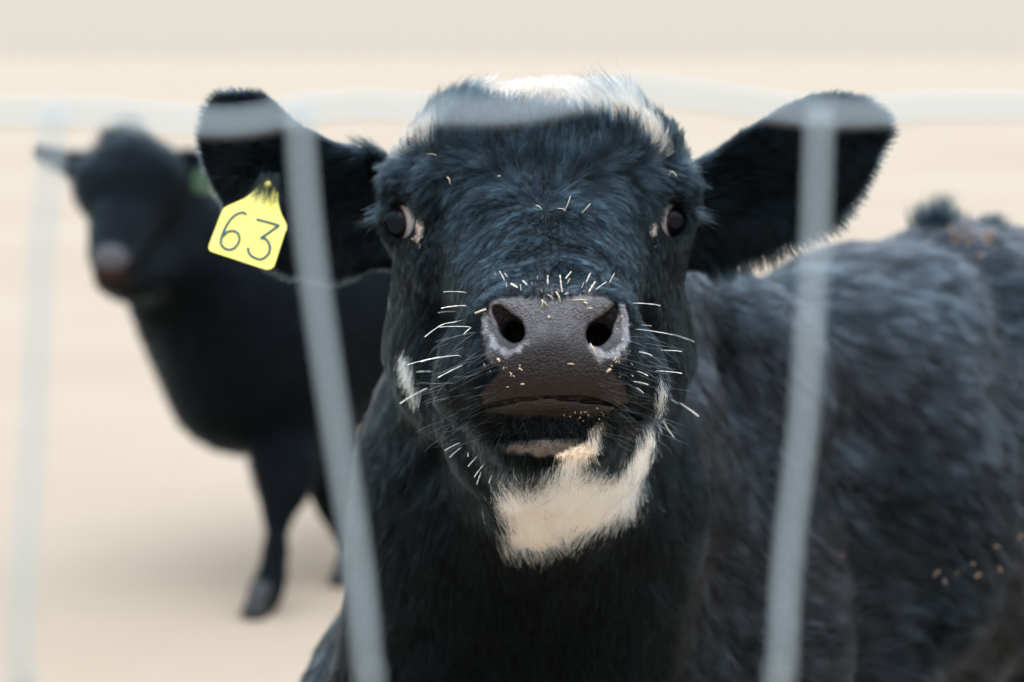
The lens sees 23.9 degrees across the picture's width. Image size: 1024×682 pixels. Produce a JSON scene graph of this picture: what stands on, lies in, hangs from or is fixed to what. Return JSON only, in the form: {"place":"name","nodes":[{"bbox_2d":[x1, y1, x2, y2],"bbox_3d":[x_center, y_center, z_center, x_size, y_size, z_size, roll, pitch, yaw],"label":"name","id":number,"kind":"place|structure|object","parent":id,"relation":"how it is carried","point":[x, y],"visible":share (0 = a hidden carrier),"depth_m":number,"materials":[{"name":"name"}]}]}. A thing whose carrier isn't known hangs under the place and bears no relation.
{"place":"outdoors","nodes":[
{"label":"outdoors","id":0,"kind":"place"},
{"bbox_2d":[0,58,1023,681],"bbox_3d":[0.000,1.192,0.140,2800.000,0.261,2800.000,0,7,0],"label":"ground","id":1,"kind":"structure","parent":0,"point":[148,532],"depth_m":10.02,"materials":[{"name":"beige sand"}]},
{"bbox_2d":[30,119,391,619],"bbox_3d":[-0.315,0.021,5.783,0.643,1.086,1.953,7,9,45],"label":"cow","id":2,"kind":"object","parent":1,"relation":"on","point":[231,347],"visible":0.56,"depth_m":5.25},
{"bbox_2d":[192,168,211,193],"bbox_3d":[-0.661,-0.343,5.166,0.043,0.057,0.009,0,7,0],"label":"ear tag","id":3,"kind":"object","parent":2,"relation":"attached to","point":[200,185],"visible":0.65,"depth_m":5.17,"materials":[{"name":"green plastic"}]},
{"bbox_2d":[0,84,1023,681],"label":"wire fence","id":4,"kind":"object","parent":1,"relation":"on","point":[820,114],"visible":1,"depth_m":0.70,"materials":[{"name":"grey metal"}]},
{"bbox_2d":[193,61,1023,681],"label":"cow","id":5,"kind":"object","parent":1,"relation":"on","point":[531,529],"visible":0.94,"depth_m":2.04},
{"bbox_2d":[209,181,286,269],"bbox_3d":[-0.218,-0.097,1.995,0.064,0.073,0.032,0,7,0],"label":"ear tag","id":6,"kind":"object","parent":5,"relation":"attached to","point":[246,232],"visible":1,"depth_m":1.99,"materials":[{"name":"yellow plastic"}]},
{"bbox_2d":[411,154,676,420],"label":"straw bits","id":7,"kind":"object","parent":5,"relation":"on","point":[498,359],"visible":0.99,"depth_m":1.69,"materials":[{"name":"beige plant"}]},
{"bbox_2d":[0,0,1023,58],"label":"sky","id":8,"kind":"structure","parent":0,"point":[632,29],"materials":[{"name":"beige"}]}
]}

